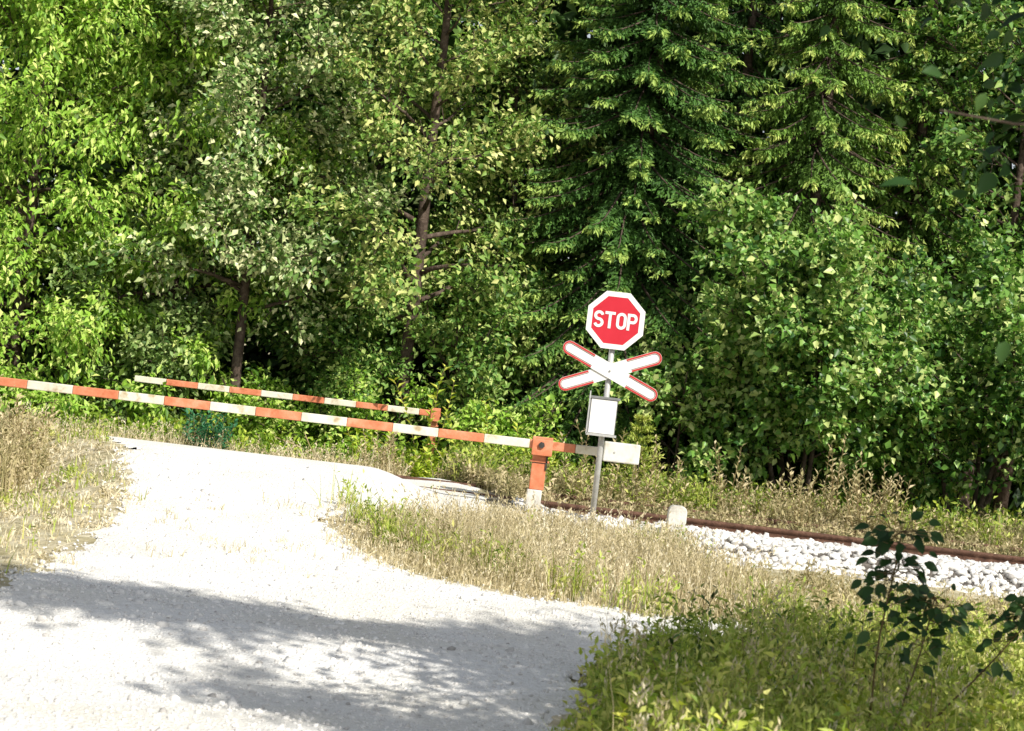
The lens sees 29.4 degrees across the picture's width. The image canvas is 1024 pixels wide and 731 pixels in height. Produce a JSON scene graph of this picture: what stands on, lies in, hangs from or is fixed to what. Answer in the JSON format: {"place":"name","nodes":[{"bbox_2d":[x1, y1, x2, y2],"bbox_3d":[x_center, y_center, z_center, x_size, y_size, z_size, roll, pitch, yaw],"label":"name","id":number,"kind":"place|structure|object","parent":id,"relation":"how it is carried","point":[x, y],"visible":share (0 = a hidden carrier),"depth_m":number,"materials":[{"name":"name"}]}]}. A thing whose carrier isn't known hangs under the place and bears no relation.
{"place":"outdoors","nodes":[
{"label":"outdoors","id":0,"kind":"place"},
{"bbox_2d":[0,397,412,475],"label":"bank grass","id":1,"kind":"structure","parent":0,"point":[242,449],"depth_m":25.14,"materials":[{"name":"plant"}]},
{"bbox_2d":[0,436,753,730],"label":"gravel road","id":2,"kind":"structure","parent":0,"point":[434,698],"depth_m":11.11,"materials":[{"name":"gravel"}]},
{"bbox_2d":[180,410,212,446],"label":"nettle","id":3,"kind":"object","parent":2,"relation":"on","point":[199,434],"visible":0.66,"depth_m":25.07,"materials":[{"name":"green plant"}]},
{"bbox_2d":[182,407,212,445],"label":"nettle","id":4,"kind":"object","parent":2,"relation":"on","point":[190,419],"visible":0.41,"depth_m":25.36,"materials":[{"name":"green plant"}]},
{"bbox_2d":[189,412,223,447],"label":"nettle","id":5,"kind":"object","parent":2,"relation":"on","point":[210,433],"visible":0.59,"depth_m":25.13,"materials":[{"name":"green plant"}]},
{"bbox_2d":[207,410,228,448],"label":"nettle","id":6,"kind":"object","parent":2,"relation":"on","point":[219,431],"visible":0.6,"depth_m":25.10,"materials":[{"name":"green plant"}]},
{"bbox_2d":[207,418,237,449],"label":"nettle","id":7,"kind":"object","parent":2,"relation":"on","point":[231,427],"visible":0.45,"depth_m":25.36,"materials":[{"name":"green plant"}]},
{"bbox_2d":[146,489,345,577],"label":"road tufts","id":8,"kind":"object","parent":2,"relation":"on","point":[222,508],"visible":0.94,"depth_m":14.99,"materials":[{"name":"beige plant"}]},
{"bbox_2d":[0,344,1022,728],"bbox_3d":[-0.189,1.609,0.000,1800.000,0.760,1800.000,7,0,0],"label":"ground","id":9,"kind":"structure","parent":0,"point":[88,538],"depth_m":16.23,"materials":[{"name":"soil"}]},
{"bbox_2d":[1,408,34,482],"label":"seeding weed","id":10,"kind":"object","parent":9,"relation":"on","point":[6,436],"visible":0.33,"depth_m":18.70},
{"bbox_2d":[5,405,44,449],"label":"seeding weed","id":11,"kind":"object","parent":9,"relation":"on","point":[10,415],"visible":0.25,"depth_m":19.32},
{"bbox_2d":[16,405,48,465],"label":"seeding weed","id":12,"kind":"object","parent":9,"relation":"on","point":[32,420],"visible":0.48,"depth_m":19.03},
{"bbox_2d":[0,374,68,498],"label":"verge weeds","id":13,"kind":"object","parent":9,"relation":"on","point":[12,464],"visible":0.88,"depth_m":18.16,"materials":[{"name":"plant"}]},
{"bbox_2d":[12,391,58,456],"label":"seeding weed","id":14,"kind":"object","parent":9,"relation":"on","point":[18,414],"visible":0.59,"depth_m":19.26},
{"bbox_2d":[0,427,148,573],"bbox_3d":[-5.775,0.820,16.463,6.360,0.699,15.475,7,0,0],"label":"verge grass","id":15,"kind":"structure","parent":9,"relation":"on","point":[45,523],"depth_m":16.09,"materials":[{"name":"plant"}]},
{"bbox_2d":[0,417,160,574],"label":"short verge grass","id":16,"kind":"structure","parent":9,"relation":"on","point":[61,519],"depth_m":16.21,"materials":[{"name":"plant"}]},
{"bbox_2d":[0,0,191,426],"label":"broadleaf tree","id":17,"kind":"object","parent":9,"relation":"on","point":[44,26],"visible":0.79,"depth_m":27.17,"materials":[{"name":"green plant"}]},
{"bbox_2d":[33,206,253,427],"bbox_3d":[-5.461,-0.263,28.803,3.426,4.009,3.665,7,0,0],"label":"shrub","id":18,"kind":"object","parent":9,"relation":"on","point":[138,348],"visible":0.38,"depth_m":27.74,"materials":[{"name":"green plant"}]},
{"bbox_2d":[75,310,220,430],"bbox_3d":[-5.446,0.454,28.445,2.876,2.765,2.246,7,0,34],"label":"shrub","id":19,"kind":"object","parent":9,"relation":"on","point":[129,375],"visible":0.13,"depth_m":27.93,"materials":[{"name":"green plant"}]},
{"bbox_2d":[9,0,379,434],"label":"broadleaf tree","id":20,"kind":"object","parent":9,"relation":"on","point":[162,46],"visible":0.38,"depth_m":27.90,"materials":[{"name":"green plant"}]},
{"bbox_2d":[175,361,323,448],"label":"shrub","id":21,"kind":"object","parent":9,"relation":"on","point":[251,400],"visible":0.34,"depth_m":27.65,"materials":[{"name":"green plant"}]},
{"bbox_2d":[73,0,449,426],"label":"oak tree","id":22,"kind":"object","parent":9,"relation":"on","point":[284,257],"visible":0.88,"depth_m":27.20,"materials":[{"name":"green plant"}]},
{"bbox_2d":[134,375,440,459],"bbox_3d":[-3.173,1.044,27.027,4.257,1.398,0.205,7,0,0],"label":"boom barrier","id":23,"kind":"object","parent":9,"relation":"on","point":[297,397],"visible":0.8,"depth_m":26.96,"materials":[{"name":"metal"}]},
{"bbox_2d":[0,377,640,515],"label":"boom barrier","id":24,"kind":"object","parent":9,"relation":"on","point":[543,448],"visible":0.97,"depth_m":20.18,"materials":[{"name":"metal"}]},
{"bbox_2d":[292,337,421,457],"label":"understorey shrub","id":25,"kind":"object","parent":9,"relation":"on","point":[385,371],"visible":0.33,"depth_m":27.85,"materials":[{"name":"green plant"}]},
{"bbox_2d":[243,212,471,454],"bbox_3d":[-2.548,-0.370,29.658,3.836,4.236,3.978,7,0,0],"label":"understorey shrub","id":26,"kind":"object","parent":9,"relation":"on","point":[344,337],"visible":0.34,"depth_m":29.15,"materials":[{"name":"green plant"}]},
{"bbox_2d":[251,0,481,407],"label":"broadleaf tree","id":27,"kind":"object","parent":9,"relation":"on","point":[426,107],"visible":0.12,"depth_m":30.40,"materials":[{"name":"green plant"}]},
{"bbox_2d":[343,426,393,465],"bbox_3d":[-1.968,1.195,26.357,0.736,0.895,0.508,7,0,-10],"label":"sapling","id":28,"kind":"object","parent":9,"relation":"on","point":[359,440],"visible":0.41,"depth_m":26.26,"materials":[{"name":"green plant"}]},
{"bbox_2d":[295,364,451,465],"bbox_3d":[-2.037,1.034,27.780,2.462,2.203,2.092,7,0,-42],"label":"shrub","id":29,"kind":"object","parent":9,"relation":"on","point":[367,414],"visible":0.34,"depth_m":27.51,"materials":[{"name":"green plant"}]},
{"bbox_2d":[360,428,397,469],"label":"dry weed","id":30,"kind":"object","parent":9,"relation":"on","point":[365,446],"visible":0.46,"depth_m":25.41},
{"bbox_2d":[373,432,420,475],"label":"dry weed","id":31,"kind":"object","parent":9,"relation":"on","point":[391,455],"visible":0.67,"depth_m":25.16,"materials":[{"name":"plant"}]},
{"bbox_2d":[261,0,579,456],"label":"oak tree","id":32,"kind":"object","parent":9,"relation":"on","point":[443,90],"visible":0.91,"depth_m":27.37,"materials":[{"name":"green plant"}]},
{"bbox_2d":[389,363,457,468],"bbox_3d":[-1.201,0.834,26.351,0.499,1.783,1.229,7,0,-40],"label":"sapling","id":33,"kind":"object","parent":9,"relation":"on","point":[430,419],"visible":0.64,"depth_m":26.10,"materials":[{"name":"green plant"}]},
{"bbox_2d":[403,446,448,477],"bbox_3d":[-1.143,1.363,25.557,0.573,0.648,0.511,7,0,0],"label":"sapling","id":34,"kind":"object","parent":9,"relation":"on","point":[417,466],"visible":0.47,"depth_m":25.49,"materials":[{"name":"green plant"}]},
{"bbox_2d":[441,410,503,457],"bbox_3d":[-0.640,1.205,26.064,0.910,1.195,0.626,7,0,-18],"label":"sapling","id":35,"kind":"object","parent":9,"relation":"on","point":[450,425],"visible":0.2,"depth_m":25.95,"materials":[{"name":"green plant"}]},
{"bbox_2d":[381,241,593,463],"bbox_3d":[-0.365,0.012,28.828,3.540,4.022,3.300,7,0,-38],"label":"understorey shrub","id":36,"kind":"object","parent":9,"relation":"on","point":[431,329],"visible":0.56,"depth_m":27.73,"materials":[{"name":"green plant"}]},
{"bbox_2d":[419,387,574,477],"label":"shrub","id":37,"kind":"object","parent":9,"relation":"on","point":[474,407],"visible":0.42,"depth_m":26.95,"materials":[{"name":"green plant"}]},
{"bbox_2d":[478,399,540,464],"bbox_3d":[0.015,1.158,25.770,0.961,1.378,0.610,7,0,-38],"label":"sapling","id":38,"kind":"object","parent":9,"relation":"on","point":[516,424],"visible":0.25,"depth_m":25.71,"materials":[{"name":"green plant"}]},
{"bbox_2d":[0,390,1023,529],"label":"wood edge undergrowth","id":39,"kind":"object","parent":9,"relation":"on","point":[181,421],"visible":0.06,"depth_m":26.42,"materials":[{"name":"green plant"}]},
{"bbox_2d":[0,0,1023,522],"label":"forest","id":40,"kind":"object","parent":9,"relation":"on","point":[566,14],"depth_m":33.06,"materials":[{"name":"plant"}]},
{"bbox_2d":[412,4,623,356],"bbox_3d":[0.052,-1.815,30.284,3.160,7.726,4.000,7,0,-31],"label":"oak tree","id":41,"kind":"object","parent":9,"relation":"on","point":[501,89],"visible":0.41,"depth_m":29.96,"materials":[{"name":"green plant"}]},
{"bbox_2d":[461,267,624,472],"bbox_3d":[0.519,0.325,28.663,2.671,3.580,2.682,7,0,-30],"label":"understorey shrub","id":42,"kind":"object","parent":9,"relation":"on","point":[575,365],"visible":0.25,"depth_m":28.48,"materials":[{"name":"green plant"}]},
{"bbox_2d":[524,428,566,473],"bbox_3d":[0.489,1.359,25.721,0.561,1.109,0.590,7,0,-27],"label":"sapling","id":43,"kind":"object","parent":9,"relation":"on","point":[549,459],"visible":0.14,"depth_m":25.87,"materials":[{"name":"green plant"}]},
{"bbox_2d":[559,429,589,491],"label":"weed spike","id":44,"kind":"object","parent":9,"relation":"on","point":[580,464],"visible":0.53,"depth_m":23.62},
{"bbox_2d":[304,466,849,631],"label":"green grass","id":45,"kind":"structure","parent":9,"relation":"on","point":[385,520],"depth_m":15.06,"materials":[{"name":"plant"}]},
{"bbox_2d":[565,470,590,502],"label":"weed spike","id":46,"kind":"object","parent":9,"relation":"on","point":[577,491],"visible":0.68,"depth_m":22.80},
{"bbox_2d":[574,419,629,496],"bbox_3d":[0.984,1.246,23.337,0.675,1.155,0.307,7,0,31],"label":"weed spike","id":47,"kind":"object","parent":9,"relation":"on","point":[618,466],"visible":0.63,"depth_m":23.27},
{"bbox_2d":[558,291,661,523],"bbox_3d":[0.945,0.574,20.000,1.027,2.668,0.156,7,0,0],"label":"sign post","id":48,"kind":"object","parent":9,"relation":"on","point":[615,321],"visible":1,"depth_m":19.98,"materials":[{"name":"grey metal"}]},
{"bbox_2d":[413,0,814,500],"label":"spruce tree","id":49,"kind":"object","parent":9,"relation":"on","point":[649,56],"visible":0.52,"depth_m":28.73,"materials":[{"name":"green plant"}]},
{"bbox_2d":[568,687,678,730],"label":"leafy weed","id":50,"kind":"object","parent":9,"relation":"on","point":[588,693],"visible":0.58,"depth_m":8.33,"materials":[{"name":"green plant"}]},
{"bbox_2d":[601,413,672,495],"bbox_3d":[1.562,1.273,24.615,1.088,1.400,1.022,7,0,0],"label":"conifer sapling","id":51,"kind":"object","parent":9,"relation":"on","point":[639,418],"visible":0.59,"depth_m":24.55,"materials":[{"name":"green plant"}]},
{"bbox_2d":[631,447,658,508],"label":"weed spike","id":52,"kind":"object","parent":9,"relation":"on","point":[647,486],"visible":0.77,"depth_m":22.85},
{"bbox_2d":[637,435,684,503],"bbox_3d":[1.740,1.358,23.319,0.614,1.070,0.270,7,0,7],"label":"weed spike","id":53,"kind":"object","parent":9,"relation":"on","point":[680,469],"visible":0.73,"depth_m":23.33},
{"bbox_2d":[628,678,695,730],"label":"leafy weed","id":54,"kind":"object","parent":9,"relation":"on","point":[670,693],"visible":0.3,"depth_m":8.31,"materials":[{"name":"green plant"}]},
{"bbox_2d":[613,697,732,730],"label":"leafy weed","id":55,"kind":"object","parent":9,"relation":"on","point":[623,714],"visible":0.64,"depth_m":7.87,"materials":[{"name":"green plant"}]},
{"bbox_2d":[642,647,709,707],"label":"leafy weed","id":56,"kind":"object","parent":9,"relation":"on","point":[649,651],"visible":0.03,"depth_m":9.54,"materials":[{"name":"green plant"}]},
{"bbox_2d":[666,505,686,539],"bbox_3d":[1.712,1.714,20.450,0.200,0.495,0.150,7,0,0],"label":"marker stone","id":57,"kind":"object","parent":9,"relation":"on","point":[678,514],"visible":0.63,"depth_m":20.38,"materials":[{"name":"concrete"}]},
{"bbox_2d":[668,455,689,502],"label":"weed spike","id":58,"kind":"object","parent":9,"relation":"on","point":[682,479],"visible":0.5,"depth_m":23.70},
{"bbox_2d":[630,673,731,730],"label":"leafy weed","id":59,"kind":"object","parent":9,"relation":"on","point":[640,677],"visible":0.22,"depth_m":8.57,"materials":[{"name":"green plant"}]},
{"bbox_2d":[657,666,725,712],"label":"leafy weed","id":60,"kind":"object","parent":9,"relation":"on","point":[719,673],"visible":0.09,"depth_m":9.03,"materials":[{"name":"green plant"}]},
{"bbox_2d":[575,281,809,489],"bbox_3d":[2.432,0.559,27.570,3.267,3.598,3.164,7,0,0],"label":"hazel bush","id":61,"kind":"object","parent":9,"relation":"on","point":[666,379],"visible":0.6,"depth_m":26.89,"materials":[{"name":"green plant"}]},
{"bbox_2d":[683,585,717,641],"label":"shaded weed","id":62,"kind":"object","parent":9,"relation":"on","point":[712,595],"visible":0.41,"depth_m":11.09,"materials":[{"name":"green plant"}]},
{"bbox_2d":[670,698,756,730],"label":"leafy weed","id":63,"kind":"object","parent":9,"relation":"on","point":[679,704],"visible":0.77,"depth_m":7.82,"materials":[{"name":"green plant"}]},
{"bbox_2d":[705,440,724,492],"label":"weed spike","id":64,"kind":"object","parent":9,"relation":"on","point":[718,467],"visible":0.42,"depth_m":24.29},
{"bbox_2d":[671,659,774,711],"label":"leafy weed","id":65,"kind":"object","parent":9,"relation":"on","point":[748,683],"visible":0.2,"depth_m":9.00,"materials":[{"name":"green plant"}]},
{"bbox_2d":[715,479,736,518],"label":"weed spike","id":66,"kind":"object","parent":9,"relation":"on","point":[723,501],"visible":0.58,"depth_m":22.82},
{"bbox_2d":[430,444,1023,556],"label":"trackside weeds","id":67,"kind":"object","parent":9,"relation":"on","point":[493,480],"visible":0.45,"depth_m":23.10,"materials":[{"name":"plant"}]},
{"bbox_2d":[708,443,747,513],"bbox_3d":[2.574,1.458,23.329,0.482,1.116,0.556,7,0,0],"label":"weed spike","id":68,"kind":"object","parent":9,"relation":"on","point":[736,466],"visible":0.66,"depth_m":23.46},
{"bbox_2d":[443,439,1023,546],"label":"green trackside weeds","id":69,"kind":"object","parent":9,"relation":"on","point":[704,499],"visible":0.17,"depth_m":23.62,"materials":[{"name":"green plant"}]},
{"bbox_2d":[706,609,770,667],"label":"shaded weed","id":70,"kind":"object","parent":9,"relation":"on","point":[711,620],"visible":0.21,"depth_m":9.81,"materials":[{"name":"green plant"}]},
{"bbox_2d":[697,651,781,691],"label":"leafy weed","id":71,"kind":"object","parent":9,"relation":"on","point":[770,654],"visible":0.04,"depth_m":9.62,"materials":[{"name":"green plant"}]},
{"bbox_2d":[664,0,827,477],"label":"spruce tree","id":72,"kind":"object","parent":9,"relation":"on","point":[741,96],"visible":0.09,"depth_m":31.20,"materials":[{"name":"green plant"}]},
{"bbox_2d":[486,490,1020,591],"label":"track ballast","id":73,"kind":"structure","parent":9,"relation":"on","point":[866,565],"depth_m":20.48,"materials":[{"name":"gravel"}]},
{"bbox_2d":[511,496,1023,597],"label":"ballast stones","id":74,"kind":"object","parent":73,"relation":"on","point":[791,551],"visible":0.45,"depth_m":20.52,"materials":[{"name":"gravel"}]},
{"bbox_2d":[741,475,775,517],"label":"weed spike","id":75,"kind":"object","parent":9,"relation":"on","point":[747,493],"visible":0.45,"depth_m":23.47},
{"bbox_2d":[541,576,1023,730],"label":"foreground grass","id":76,"kind":"structure","parent":9,"relation":"on","point":[803,715],"depth_m":9.63,"materials":[{"name":"plant"}]},
{"bbox_2d":[658,0,929,509],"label":"spruce tree","id":77,"kind":"object","parent":9,"relation":"on","point":[819,105],"visible":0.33,"depth_m":29.50,"materials":[{"name":"green plant"}]},
{"bbox_2d":[776,472,815,509],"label":"weed spike","id":78,"kind":"object","parent":9,"relation":"on","point":[779,483],"visible":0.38,"depth_m":24.14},
{"bbox_2d":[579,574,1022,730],"bbox_3d":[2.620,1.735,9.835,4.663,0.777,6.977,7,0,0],"label":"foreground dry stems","id":79,"kind":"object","parent":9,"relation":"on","point":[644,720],"visible":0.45,"depth_m":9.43,"materials":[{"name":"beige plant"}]},
{"bbox_2d":[789,471,814,529],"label":"weed spike","id":80,"kind":"object","parent":9,"relation":"on","point":[806,497],"visible":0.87,"depth_m":22.67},
{"bbox_2d":[791,486,819,522],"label":"weed spike","id":81,"kind":"object","parent":9,"relation":"on","point":[809,507],"visible":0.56,"depth_m":23.11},
{"bbox_2d":[794,468,822,520],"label":"weed spike","id":82,"kind":"object","parent":9,"relation":"on","point":[806,494],"visible":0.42,"depth_m":23.56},
{"bbox_2d":[786,463,841,510],"bbox_3d":[3.721,1.703,24.370,0.719,0.908,0.227,7,0,12],"label":"weed spike","id":83,"kind":"object","parent":9,"relation":"on","point":[794,480],"visible":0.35,"depth_m":24.43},
{"bbox_2d":[651,171,986,500],"bbox_3d":[4.405,0.025,27.299,5.448,5.139,5.442,7,0,0],"label":"hazel bush","id":84,"kind":"object","parent":9,"relation":"on","point":[808,283],"visible":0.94,"depth_m":26.02,"materials":[{"name":"green plant"}]},
{"bbox_2d":[817,443,844,516],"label":"weed spike","id":85,"kind":"object","parent":9,"relation":"on","point":[829,452],"visible":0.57,"depth_m":23.86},
{"bbox_2d":[828,434,846,519],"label":"weed spike","id":86,"kind":"object","parent":9,"relation":"on","point":[832,476],"visible":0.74,"depth_m":23.67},
{"bbox_2d":[665,549,1023,649],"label":"bank dry weeds","id":87,"kind":"object","parent":9,"relation":"on","point":[822,585],"visible":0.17,"depth_m":17.07,"materials":[{"name":"plant"}]},
{"bbox_2d":[842,460,862,523],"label":"weed spike","id":88,"kind":"object","parent":9,"relation":"on","point":[857,483],"visible":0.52,"depth_m":23.66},
{"bbox_2d":[837,462,897,535],"bbox_3d":[4.160,1.648,22.976,0.714,0.971,0.280,7,0,0],"label":"weed spike","id":89,"kind":"object","parent":9,"relation":"on","point":[848,505],"visible":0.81,"depth_m":23.00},
{"bbox_2d":[836,706,904,730],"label":"leafy weed","id":90,"kind":"object","parent":9,"relation":"on","point":[843,709],"visible":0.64,"depth_m":8.26,"materials":[{"name":"green plant"}]},
{"bbox_2d":[851,471,890,525],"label":"weed spike","id":91,"kind":"object","parent":9,"relation":"on","point":[871,510],"visible":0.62,"depth_m":23.12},
{"bbox_2d":[850,474,894,522],"bbox_3d":[4.352,1.767,24.076,0.574,0.883,0.694,7,0,0],"label":"weed spike","id":92,"kind":"object","parent":9,"relation":"on","point":[870,492],"visible":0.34,"depth_m":23.88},
{"bbox_2d":[826,668,919,730],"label":"leafy weed","id":93,"kind":"object","parent":9,"relation":"on","point":[856,676],"visible":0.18,"depth_m":9.36,"materials":[{"name":"green plant"}]},
{"bbox_2d":[859,451,887,523],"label":"weed spike","id":94,"kind":"object","parent":9,"relation":"on","point":[866,482],"visible":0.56,"depth_m":23.71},
{"bbox_2d":[853,476,898,533],"bbox_3d":[4.218,1.735,22.770,0.252,0.832,0.650,7,0,-37],"label":"weed spike","id":95,"kind":"object","parent":9,"relation":"on","point":[859,490],"visible":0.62,"depth_m":22.67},
{"bbox_2d":[852,469,900,534],"bbox_3d":[4.175,1.683,22.658,0.579,0.919,0.304,7,0,10],"label":"weed spike","id":96,"kind":"object","parent":9,"relation":"on","point":[866,508],"visible":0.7,"depth_m":22.64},
{"bbox_2d":[890,475,913,530],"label":"weed spike","id":97,"kind":"object","parent":9,"relation":"on","point":[897,503],"visible":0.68,"depth_m":23.02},
{"bbox_2d":[849,703,954,730],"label":"leafy weed","id":98,"kind":"object","parent":9,"relation":"on","point":[904,719],"visible":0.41,"depth_m":8.52,"materials":[{"name":"green plant"}]},
{"bbox_2d":[879,680,939,730],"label":"leafy weed","id":99,"kind":"object","parent":9,"relation":"on","point":[936,719],"visible":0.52,"depth_m":8.94,"materials":[{"name":"green plant"}]},
{"bbox_2d":[802,0,1020,516],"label":"spruce tree","id":100,"kind":"object","parent":9,"relation":"on","point":[922,132],"visible":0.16,"depth_m":30.63,"materials":[{"name":"green plant"}]},
{"bbox_2d":[817,219,1023,521],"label":"hazel bush","id":101,"kind":"object","parent":9,"relation":"on","point":[998,273],"visible":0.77,"depth_m":26.86,"materials":[{"name":"green plant"}]},
{"bbox_2d":[819,0,1023,364],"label":"roadside tree","id":102,"kind":"object","parent":9,"relation":"on","point":[988,181],"visible":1,"depth_m":6.27,"materials":[{"name":"green plant"}]},
{"bbox_2d":[841,0,1023,517],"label":"broadleaf tree","id":103,"kind":"object","parent":9,"relation":"on","point":[951,131],"visible":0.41,"depth_m":30.00,"materials":[{"name":"green plant"}]},
{"bbox_2d":[845,511,1023,730],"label":"broad leaved sapling","id":104,"kind":"object","parent":9,"relation":"on","point":[918,600],"visible":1,"depth_m":8.85,"materials":[{"name":"green plant"}]},
{"bbox_2d":[977,686,1011,730],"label":"leafy weed","id":105,"kind":"object","parent":9,"relation":"on","point":[992,707],"visible":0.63,"depth_m":9.16,"materials":[{"name":"green plant"}]},
{"bbox_2d":[991,678,1023,727],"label":"leafy weed","id":106,"kind":"object","parent":9,"relation":"on","point":[1012,702],"visible":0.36,"depth_m":9.38,"materials":[{"name":"green plant"}]},
{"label":"track ballast","id":107,"kind":"structure","parent":9,"relation":"on","visible":0},
{"bbox_2d":[0,428,1023,554],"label":"rail","id":108,"kind":"object","parent":107,"relation":"on","point":[775,523],"visible":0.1,"depth_m":22.92,"materials":[{"name":"metal"}]},
{"bbox_2d":[14,439,1023,564],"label":"rail","id":109,"kind":"object","parent":107,"relation":"on","point":[964,555],"visible":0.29,"depth_m":21.43,"materials":[{"name":"metal"}]},
{"bbox_2d":[298,480,829,632],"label":"dry grass","id":110,"kind":"structure","parent":0,"point":[620,558],"depth_m":15.18,"materials":[{"name":"plant"}]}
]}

